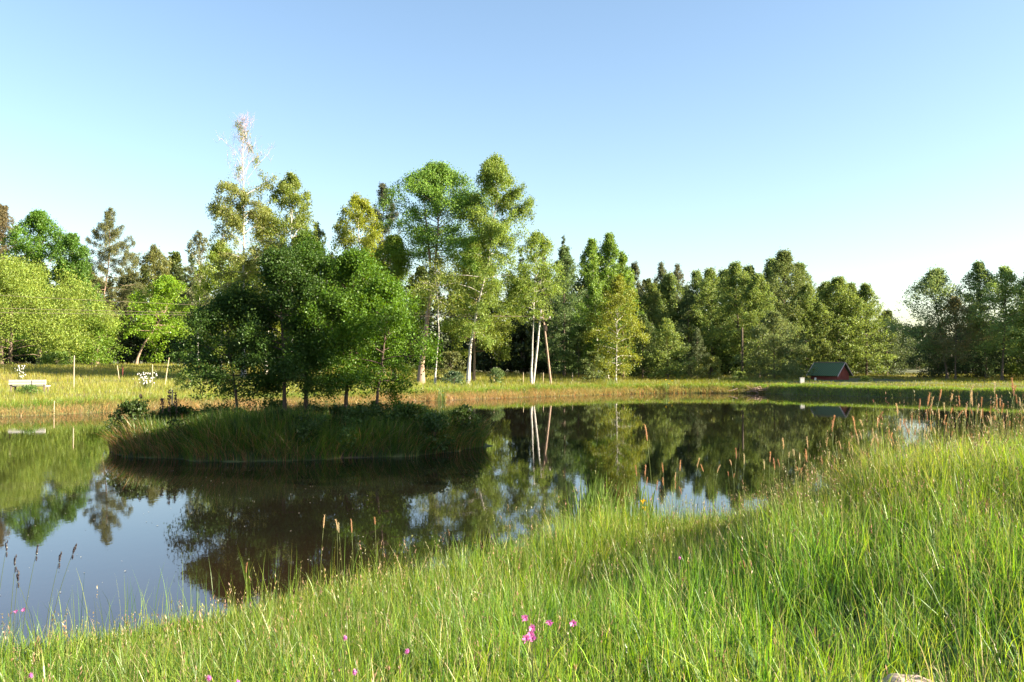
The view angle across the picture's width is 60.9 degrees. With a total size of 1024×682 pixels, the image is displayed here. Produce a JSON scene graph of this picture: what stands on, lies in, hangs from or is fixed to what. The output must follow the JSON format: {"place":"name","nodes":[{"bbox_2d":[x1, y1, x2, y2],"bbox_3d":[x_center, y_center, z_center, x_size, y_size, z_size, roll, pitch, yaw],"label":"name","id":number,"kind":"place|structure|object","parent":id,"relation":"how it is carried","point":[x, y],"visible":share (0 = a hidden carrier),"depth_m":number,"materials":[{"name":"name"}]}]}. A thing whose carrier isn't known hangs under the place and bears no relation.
{"place":"outdoors","nodes":[
{"label":"outdoors","id":0,"kind":"place"},
{"bbox_2d":[94,399,497,461],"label":"island grass","id":1,"kind":"structure","parent":0,"point":[223,433],"depth_m":23.51,"materials":[{"name":"green plant"}]},
{"bbox_2d":[0,393,1023,660],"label":"water","id":2,"kind":"structure","parent":0,"point":[68,483],"depth_m":17.71,"materials":[{"name":"blue liquid"}]},
{"bbox_2d":[0,360,1023,681],"bbox_3d":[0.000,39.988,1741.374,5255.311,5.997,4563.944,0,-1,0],"label":"ground","id":3,"kind":"structure","parent":0,"point":[788,390],"depth_m":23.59,"materials":[{"name":"green plant"}]},
{"bbox_2d":[0,203,46,363],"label":"pine tree","id":4,"kind":"object","parent":3,"relation":"on","point":[5,221],"visible":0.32,"depth_m":150.03,"materials":[{"name":"green plant"}]},
{"bbox_2d":[9,380,50,392],"bbox_3d":[-27.743,2.630,50.064,2.050,0.811,0.608,0,-1,-4],"label":"park bench","id":5,"kind":"object","parent":3,"relation":"on","point":[14,383],"visible":0.68,"depth_m":49.79,"materials":[{"name":"white paint"}]},
{"bbox_2d":[15,384,44,395],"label":"bush","id":6,"kind":"object","parent":3,"relation":"on","point":[26,389],"visible":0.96,"depth_m":46.78,"materials":[{"name":"green plant"}]},
{"bbox_2d":[0,207,81,364],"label":"maple tree","id":7,"kind":"object","parent":3,"relation":"on","point":[42,221],"visible":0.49,"depth_m":139.01,"materials":[{"name":"green plant"}]},
{"bbox_2d":[37,351,75,364],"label":"bush","id":8,"kind":"object","parent":3,"relation":"on","point":[58,356],"visible":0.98,"depth_m":99.54,"materials":[{"name":"green plant"}]},
{"bbox_2d":[0,250,126,364],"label":"willow tree","id":9,"kind":"object","parent":3,"relation":"on","point":[18,278],"visible":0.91,"depth_m":103.73,"materials":[{"name":"green plant"}]},
{"bbox_2d":[37,232,105,360],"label":"maple tree","id":10,"kind":"object","parent":3,"relation":"on","point":[72,245],"visible":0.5,"depth_m":137.80,"materials":[{"name":"green plant"}]},
{"bbox_2d":[70,317,132,364],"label":"bush","id":11,"kind":"object","parent":3,"relation":"on","point":[103,340],"visible":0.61,"depth_m":111.46,"materials":[{"name":"green plant"}]},
{"bbox_2d":[72,206,151,363],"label":"larch tree","id":12,"kind":"object","parent":3,"relation":"on","point":[110,251],"visible":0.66,"depth_m":149.80,"materials":[{"name":"green plant"}]},
{"bbox_2d":[99,397,164,436],"bbox_3d":[-11.085,2.417,25.524,1.864,1.556,1.539,0,-1,-18],"label":"shrub","id":13,"kind":"object","parent":3,"relation":"on","point":[133,407],"visible":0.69,"depth_m":25.40,"materials":[{"name":"green plant"}]},
{"bbox_2d":[136,372,156,388],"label":"flowering shrub","id":14,"kind":"object","parent":3,"relation":"on","point":[145,384],"visible":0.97,"depth_m":55.92,"materials":[{"name":"white plant"}]},
{"bbox_2d":[111,243,186,363],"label":"birch tree","id":15,"kind":"object","parent":3,"relation":"on","point":[153,256],"visible":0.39,"depth_m":163.77,"materials":[{"name":"green plant"}]},
{"bbox_2d":[111,272,205,363],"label":"maple tree","id":16,"kind":"object","parent":3,"relation":"on","point":[164,284],"visible":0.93,"depth_m":117.74,"materials":[{"name":"green plant"}]},
{"bbox_2d":[156,403,196,421],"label":"shrub","id":17,"kind":"object","parent":3,"relation":"on","point":[182,410],"visible":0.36,"depth_m":26.79,"materials":[{"name":"green plant"}]},
{"bbox_2d":[164,351,193,364],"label":"bush","id":18,"kind":"object","parent":3,"relation":"on","point":[182,356],"visible":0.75,"depth_m":123.19,"materials":[{"name":"green plant"}]},
{"bbox_2d":[169,255,204,363],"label":"spruce tree","id":19,"kind":"object","parent":3,"relation":"on","point":[191,261],"visible":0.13,"depth_m":149.85,"materials":[{"name":"green plant"}]},
{"bbox_2d":[172,367,204,390],"bbox_3d":[-19.950,2.340,53.884,2.402,1.631,2.021,-1,-2,43],"label":"bush","id":20,"kind":"object","parent":3,"relation":"on","point":[180,380],"visible":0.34,"depth_m":53.72,"materials":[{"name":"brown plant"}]},
{"bbox_2d":[177,230,217,357],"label":"birch tree","id":21,"kind":"object","parent":3,"relation":"on","point":[200,250],"visible":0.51,"depth_m":129.77,"materials":[{"name":"green plant"}]},
{"bbox_2d":[169,237,261,369],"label":"birch tree","id":22,"kind":"object","parent":3,"relation":"on","point":[212,250],"visible":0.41,"depth_m":91.61,"materials":[{"name":"green plant"}]},
{"bbox_2d":[165,289,294,407],"bbox_3d":[-8.729,0.537,27.051,4.178,4.435,4.006,0,-1,0],"label":"oak tree","id":23,"kind":"object","parent":3,"relation":"on","point":[205,318],"visible":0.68,"depth_m":26.61,"materials":[{"name":"green plant"}]},
{"bbox_2d":[205,112,285,377],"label":"birch tree","id":24,"kind":"object","parent":3,"relation":"on","point":[233,220],"visible":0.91,"depth_m":78.05,"materials":[{"name":"green plant"}]},
{"bbox_2d":[247,204,284,371],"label":"birch tree","id":25,"kind":"object","parent":3,"relation":"on","point":[257,235],"visible":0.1,"depth_m":83.77,"materials":[{"name":"green plant"}]},
{"bbox_2d":[213,244,348,410],"bbox_3d":[-7.045,-0.156,26.779,4.216,5.668,3.491,0,-1,14],"label":"oak tree","id":26,"kind":"object","parent":3,"relation":"on","point":[279,263],"visible":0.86,"depth_m":26.26,"materials":[{"name":"green plant"}]},
{"bbox_2d":[258,169,319,340],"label":"birch tree","id":27,"kind":"object","parent":3,"relation":"on","point":[286,191],"visible":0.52,"depth_m":81.54,"materials":[{"name":"green plant"}]},
{"bbox_2d":[126,398,470,454],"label":"island weeds","id":28,"kind":"object","parent":3,"relation":"on","point":[306,426],"visible":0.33,"depth_m":24.68,"materials":[{"name":"green plant"}]},
{"bbox_2d":[266,226,334,375],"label":"maple tree","id":29,"kind":"object","parent":3,"relation":"on","point":[304,235],"visible":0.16,"depth_m":75.69,"materials":[{"name":"green plant"}]},
{"bbox_2d":[246,237,366,411],"bbox_3d":[-6.358,-0.290,27.527,3.929,6.081,4.068,-1,-1,30],"label":"oak tree","id":30,"kind":"object","parent":3,"relation":"on","point":[311,254],"visible":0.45,"depth_m":26.67,"materials":[{"name":"green plant"}]},
{"bbox_2d":[313,221,332,332],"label":"birch tree","id":31,"kind":"object","parent":3,"relation":"on","point":[321,234],"visible":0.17,"depth_m":90.00,"materials":[{"name":"green plant"}]},
{"bbox_2d":[288,244,414,412],"bbox_3d":[-4.930,-0.169,26.881,3.745,5.768,4.062,0,-1,0],"label":"oak tree","id":32,"kind":"object","parent":3,"relation":"on","point":[353,262],"visible":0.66,"depth_m":26.47,"materials":[{"name":"green plant"}]},
{"bbox_2d":[322,191,390,369],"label":"birch tree","id":33,"kind":"object","parent":3,"relation":"on","point":[359,206],"visible":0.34,"depth_m":76.02,"materials":[{"name":"green plant"}]},
{"bbox_2d":[340,405,392,428],"bbox_3d":[-4.335,2.299,25.690,1.965,0.828,1.744,0,-1,0],"label":"shrub","id":34,"kind":"object","parent":3,"relation":"on","point":[354,411],"visible":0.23,"depth_m":25.39,"materials":[{"name":"green plant"}]},
{"bbox_2d":[316,273,445,414],"bbox_3d":[-3.882,0.303,26.621,3.639,4.777,3.613,-1,-2,41],"label":"oak tree","id":35,"kind":"object","parent":3,"relation":"on","point":[398,309],"visible":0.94,"depth_m":26.32,"materials":[{"name":"green plant"}]},
{"bbox_2d":[365,181,411,372],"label":"pine tree","id":36,"kind":"object","parent":3,"relation":"on","point":[381,187],"visible":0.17,"depth_m":87.91,"materials":[{"name":"green plant"}]},
{"bbox_2d":[353,232,434,381],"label":"maple tree","id":37,"kind":"object","parent":3,"relation":"on","point":[393,246],"visible":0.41,"depth_m":72.42,"materials":[{"name":"green plant"}]},
{"bbox_2d":[381,397,430,434],"bbox_3d":[-3.035,2.268,25.448,1.672,1.227,1.775,0,-1,0],"label":"shrub","id":38,"kind":"object","parent":3,"relation":"on","point":[410,410],"visible":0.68,"depth_m":25.16,"materials":[{"name":"green plant"}]},
{"bbox_2d":[411,411,454,453],"bbox_3d":[-2.277,2.568,24.521,1.362,1.202,1.299,1,-2,-44],"label":"shrub","id":39,"kind":"object","parent":3,"relation":"on","point":[433,421],"visible":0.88,"depth_m":24.33,"materials":[{"name":"green plant"}]},
{"bbox_2d":[406,252,464,384],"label":"birch tree","id":40,"kind":"object","parent":3,"relation":"on","point":[437,262],"visible":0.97,"depth_m":66.35,"materials":[{"name":"green plant"}]},
{"bbox_2d":[374,159,498,384],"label":"aspen tree","id":41,"kind":"object","parent":3,"relation":"on","point":[433,179],"visible":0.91,"depth_m":69.29,"materials":[{"name":"green plant"}]},
{"bbox_2d":[434,385,448,400],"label":"yellow iris","id":42,"kind":"object","parent":3,"relation":"on","point":[441,395],"visible":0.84,"depth_m":56.31,"materials":[{"name":"green plant"}]},
{"bbox_2d":[433,350,466,380],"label":"bush","id":43,"kind":"object","parent":3,"relation":"on","point":[451,355],"visible":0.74,"depth_m":73.78,"materials":[{"name":"green plant"}]},
{"bbox_2d":[440,370,466,384],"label":"bush","id":44,"kind":"object","parent":3,"relation":"on","point":[454,375],"visible":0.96,"depth_m":65.78,"materials":[{"name":"green plant"}]},
{"bbox_2d":[448,404,482,437],"bbox_3d":[-1.448,2.437,26.134,1.168,1.079,1.205,0,-1,0],"label":"shrub","id":45,"kind":"object","parent":3,"relation":"on","point":[465,411],"visible":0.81,"depth_m":26.04,"materials":[{"name":"green plant"}]},
{"bbox_2d":[431,235,522,380],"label":"aspen tree","id":46,"kind":"object","parent":3,"relation":"on","point":[499,321],"visible":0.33,"depth_m":75.78,"materials":[{"name":"green plant"}]},
{"bbox_2d":[426,152,540,384],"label":"birch tree","id":47,"kind":"object","parent":3,"relation":"on","point":[493,172],"visible":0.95,"depth_m":67.67,"materials":[{"name":"green plant"}]},
{"bbox_2d":[486,367,504,383],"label":"bush","id":48,"kind":"object","parent":3,"relation":"on","point":[496,372],"visible":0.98,"depth_m":67.66,"materials":[{"name":"green plant"}]},
{"bbox_2d":[0,362,1023,415],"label":"bank grass","id":49,"kind":"structure","parent":3,"relation":"on","point":[559,386],"depth_m":64.82,"materials":[{"name":"green plant"}]},
{"bbox_2d":[3,251,1023,374],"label":"forest","id":50,"kind":"object","parent":3,"relation":"on","point":[521,344],"visible":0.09,"depth_m":116.88,"materials":[{"name":"green plant"}]},
{"bbox_2d":[522,630,535,681],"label":"ragged robin","id":51,"kind":"object","parent":3,"relation":"on","point":[530,634],"visible":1,"depth_m":3.44,"materials":[{"name":"pink plant"}]},
{"bbox_2d":[502,229,569,382],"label":"birch tree","id":52,"kind":"object","parent":3,"relation":"on","point":[543,246],"visible":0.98,"depth_m":69.89,"materials":[{"name":"green plant"}]},
{"bbox_2d":[532,310,551,383],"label":"utility pole","id":53,"kind":"object","parent":3,"relation":"on","point":[536,354],"visible":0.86,"depth_m":69.92,"materials":[{"name":"white wood"}]},
{"bbox_2d":[533,233,560,373],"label":"spruce tree","id":54,"kind":"object","parent":3,"relation":"on","point":[544,258],"visible":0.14,"depth_m":111.72,"materials":[{"name":"green plant"}]},
{"bbox_2d":[521,615,576,681],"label":"ragged robin","id":55,"kind":"object","parent":3,"relation":"on","point":[549,622],"visible":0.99,"depth_m":3.55,"materials":[{"name":"pink petals"},{"name":"green leaf"},{"name":"green stem"}]},
{"bbox_2d":[529,245,594,375],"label":"alder tree","id":56,"kind":"object","parent":3,"relation":"on","point":[566,258],"visible":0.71,"depth_m":95.61,"materials":[{"name":"green plant"}]},
{"bbox_2d":[549,234,581,372],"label":"spruce tree","id":57,"kind":"object","parent":3,"relation":"on","point":[563,242],"visible":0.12,"depth_m":111.87,"materials":[{"name":"green plant"}]},
{"bbox_2d":[557,325,593,376],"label":"bush","id":58,"kind":"object","parent":3,"relation":"on","point":[574,346],"visible":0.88,"depth_m":85.60,"materials":[{"name":"green plant"}]},
{"bbox_2d":[578,351,606,380],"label":"bush","id":59,"kind":"object","parent":3,"relation":"on","point":[590,368],"visible":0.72,"depth_m":77.64,"materials":[{"name":"green plant"}]},
{"bbox_2d":[560,474,626,530],"bbox_3d":[1.044,2.297,11.957,1.015,1.065,0.733,0,-1,15],"label":"yellow iris","id":60,"kind":"object","parent":3,"relation":"on","point":[592,501],"visible":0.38,"depth_m":11.89,"materials":[{"name":"green plant"}]},
{"bbox_2d":[568,237,621,376],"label":"aspen tree","id":61,"kind":"object","parent":3,"relation":"on","point":[589,267],"visible":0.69,"depth_m":85.92,"materials":[{"name":"green plant"}]},
{"bbox_2d":[583,232,635,378],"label":"aspen tree","id":62,"kind":"object","parent":3,"relation":"on","point":[608,247],"visible":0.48,"depth_m":86.69,"materials":[{"name":"green plant"}]},
{"bbox_2d":[578,273,650,382],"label":"birch tree","id":63,"kind":"object","parent":3,"relation":"on","point":[617,286],"visible":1,"depth_m":73.75,"materials":[{"name":"green plant"}]},
{"bbox_2d":[610,250,644,378],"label":"aspen tree","id":64,"kind":"object","parent":3,"relation":"on","point":[622,260],"visible":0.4,"depth_m":87.88,"materials":[{"name":"green plant"}]},
{"bbox_2d":[623,479,656,529],"bbox_3d":[1.849,2.384,12.446,0.519,0.922,0.571,0,-1,10],"label":"yellow iris","id":65,"kind":"object","parent":3,"relation":"on","point":[642,503],"visible":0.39,"depth_m":12.49,"materials":[{"name":"green plant"}]},
{"bbox_2d":[630,261,651,310],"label":"pine tree","id":66,"kind":"object","parent":3,"relation":"on","point":[635,267],"visible":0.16,"depth_m":107.91,"materials":[{"name":"green plant"}]},
{"bbox_2d":[621,312,664,379],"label":"alder tree","id":67,"kind":"object","parent":3,"relation":"on","point":[644,319],"visible":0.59,"depth_m":83.65,"materials":[{"name":"green plant"}]},
{"bbox_2d":[619,282,682,376],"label":"alder tree","id":68,"kind":"object","parent":3,"relation":"on","point":[651,301],"visible":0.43,"depth_m":97.63,"materials":[{"name":"green plant"}]},
{"bbox_2d":[644,261,681,321],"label":"pine tree","id":69,"kind":"object","parent":3,"relation":"on","point":[661,269],"visible":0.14,"depth_m":106.03,"materials":[{"name":"green plant"}]},
{"bbox_2d":[638,318,696,380],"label":"alder tree","id":70,"kind":"object","parent":3,"relation":"on","point":[667,325],"visible":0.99,"depth_m":81.53,"materials":[{"name":"green plant"}]},
{"bbox_2d":[639,271,696,373],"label":"alder tree","id":71,"kind":"object","parent":3,"relation":"on","point":[669,281],"visible":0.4,"depth_m":103.69,"materials":[{"name":"green plant"}]},
{"bbox_2d":[673,263,687,317],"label":"pine tree","id":72,"kind":"object","parent":3,"relation":"on","point":[679,275],"visible":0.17,"depth_m":111.90,"materials":[{"name":"green plant"}]},
{"bbox_2d":[668,285,709,375],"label":"spruce tree","id":73,"kind":"object","parent":3,"relation":"on","point":[688,297],"visible":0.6,"depth_m":95.01,"materials":[{"name":"green plant"}]},
{"bbox_2d":[680,327,710,378],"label":"spruce tree","id":74,"kind":"object","parent":3,"relation":"on","point":[697,342],"visible":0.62,"depth_m":83.80,"materials":[{"name":"green plant"}]},
{"bbox_2d":[672,268,726,373],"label":"alder tree","id":75,"kind":"object","parent":3,"relation":"on","point":[696,276],"visible":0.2,"depth_m":103.68,"materials":[{"name":"green plant"}]},
{"bbox_2d":[691,355,722,379],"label":"bush","id":76,"kind":"object","parent":3,"relation":"on","point":[709,359],"visible":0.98,"depth_m":79.65,"materials":[{"name":"green plant"}]},
{"bbox_2d":[680,267,746,375],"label":"alder tree","id":77,"kind":"object","parent":3,"relation":"on","point":[708,286],"visible":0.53,"depth_m":95.47,"materials":[{"name":"green plant"}]},
{"bbox_2d":[704,267,751,373],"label":"alder tree","id":78,"kind":"object","parent":3,"relation":"on","point":[721,274],"visible":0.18,"depth_m":103.38,"materials":[{"name":"green plant"}]},
{"bbox_2d":[701,260,779,363],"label":"alder tree","id":79,"kind":"object","parent":3,"relation":"on","point":[735,279],"visible":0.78,"depth_m":89.56,"materials":[{"name":"green plant"}]},
{"bbox_2d":[719,263,769,373],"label":"alder tree","id":80,"kind":"object","parent":3,"relation":"on","point":[750,269],"visible":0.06,"depth_m":103.98,"materials":[{"name":"green plant"}]},
{"bbox_2d":[728,272,788,376],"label":"alder tree","id":81,"kind":"object","parent":3,"relation":"on","point":[758,286],"visible":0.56,"depth_m":87.62,"materials":[{"name":"green plant"}]},
{"bbox_2d":[727,310,817,379],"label":"alder tree","id":82,"kind":"object","parent":3,"relation":"on","point":[769,331],"visible":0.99,"depth_m":79.32,"materials":[{"name":"green plant"}]},
{"bbox_2d":[745,255,801,372],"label":"alder tree","id":83,"kind":"object","parent":3,"relation":"on","point":[766,270],"visible":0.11,"depth_m":103.78,"materials":[{"name":"green plant"}]},
{"bbox_2d":[736,248,836,373],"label":"alder tree","id":84,"kind":"object","parent":3,"relation":"on","point":[784,267],"visible":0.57,"depth_m":94.72,"materials":[{"name":"green plant"}]},
{"bbox_2d":[772,261,821,364],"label":"alder tree","id":85,"kind":"object","parent":3,"relation":"on","point":[802,265],"visible":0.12,"depth_m":103.72,"materials":[{"name":"green plant"}]},
{"bbox_2d":[775,283,834,374],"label":"alder tree","id":86,"kind":"object","parent":3,"relation":"on","point":[807,305],"visible":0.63,"depth_m":93.52,"materials":[{"name":"green plant"}]},
{"bbox_2d":[797,338,849,372],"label":"alder tree","id":87,"kind":"object","parent":3,"relation":"on","point":[823,347],"visible":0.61,"depth_m":87.64,"materials":[{"name":"green plant"}]},
{"bbox_2d":[806,362,852,379],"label":"garden hut","id":88,"kind":"object","parent":3,"relation":"on","point":[833,370],"visible":0.78,"depth_m":78.28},
{"bbox_2d":[815,281,854,373],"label":"alder tree","id":89,"kind":"object","parent":3,"relation":"on","point":[823,284],"visible":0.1,"depth_m":103.62,"materials":[{"name":"green plant"}]},
{"bbox_2d":[809,275,875,373],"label":"alder tree","id":90,"kind":"object","parent":3,"relation":"on","point":[841,300],"visible":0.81,"depth_m":94.73,"materials":[{"name":"green plant"}]},
{"bbox_2d":[831,281,884,373],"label":"alder tree","id":91,"kind":"object","parent":3,"relation":"on","point":[851,285],"visible":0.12,"depth_m":103.67,"materials":[{"name":"green plant"}]},
{"bbox_2d":[840,282,899,375],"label":"alder tree","id":92,"kind":"object","parent":3,"relation":"on","point":[863,291],"visible":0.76,"depth_m":95.31,"materials":[{"name":"green plant"}]},
{"bbox_2d":[855,308,919,375],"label":"alder tree","id":93,"kind":"object","parent":3,"relation":"on","point":[900,351],"visible":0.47,"depth_m":97.37,"materials":[{"name":"green plant"}]},
{"bbox_2d":[878,673,931,681],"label":"field stone","id":94,"kind":"object","parent":3,"relation":"on","point":[899,679],"visible":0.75,"depth_m":3.91,"materials":[{"name":"beige stone"}]},
{"bbox_2d":[885,335,930,369],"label":"alder tree","id":95,"kind":"object","parent":3,"relation":"on","point":[907,350],"visible":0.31,"depth_m":159.15,"materials":[{"name":"green plant"}]},
{"bbox_2d":[906,329,966,377],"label":"alder tree","id":96,"kind":"object","parent":3,"relation":"on","point":[939,366],"visible":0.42,"depth_m":83.34,"materials":[{"name":"green plant"}]},
{"bbox_2d":[881,264,1001,379],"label":"tree","id":97,"kind":"object","parent":3,"relation":"on","point":[935,279],"visible":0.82,"depth_m":75.81,"materials":[{"name":"green plant"}]},
{"bbox_2d":[921,294,994,378],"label":"willow tree","id":98,"kind":"object","parent":3,"relation":"on","point":[954,303],"visible":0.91,"depth_m":73.75,"materials":[{"name":"green plant"}]},
{"bbox_2d":[933,328,1010,376],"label":"alder tree","id":99,"kind":"object","parent":3,"relation":"on","point":[980,372],"visible":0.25,"depth_m":84.98,"materials":[{"name":"green plant"}]},
{"bbox_2d":[949,260,1014,378],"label":"alder tree","id":100,"kind":"object","parent":3,"relation":"on","point":[983,276],"visible":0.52,"depth_m":79.74,"materials":[{"name":"green plant"}]},
{"bbox_2d":[964,265,1023,379],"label":"tree","id":101,"kind":"object","parent":3,"relation":"on","point":[1006,275],"visible":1,"depth_m":71.85,"materials":[{"name":"green plant"}]},
{"bbox_2d":[974,322,1023,376],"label":"alder tree","id":102,"kind":"object","parent":3,"relation":"on","point":[1018,361],"visible":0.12,"depth_m":85.91,"materials":[{"name":"green plant"}]},
{"bbox_2d":[1002,322,1023,376],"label":"alder tree","id":103,"kind":"object","parent":3,"relation":"on","point":[1013,368],"visible":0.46,"depth_m":80.17,"materials":[{"name":"green plant"}]},
{"bbox_2d":[0,0,1023,357],"label":"sky","id":104,"kind":"structure","parent":0,"point":[879,143],"materials":[{"name":"blue"}]},
{"bbox_2d":[990,276,1023,358],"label":"willow tree","id":105,"kind":"object","parent":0,"point":[1021,284],"visible":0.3,"depth_m":74.35,"materials":[{"name":"green plant"}]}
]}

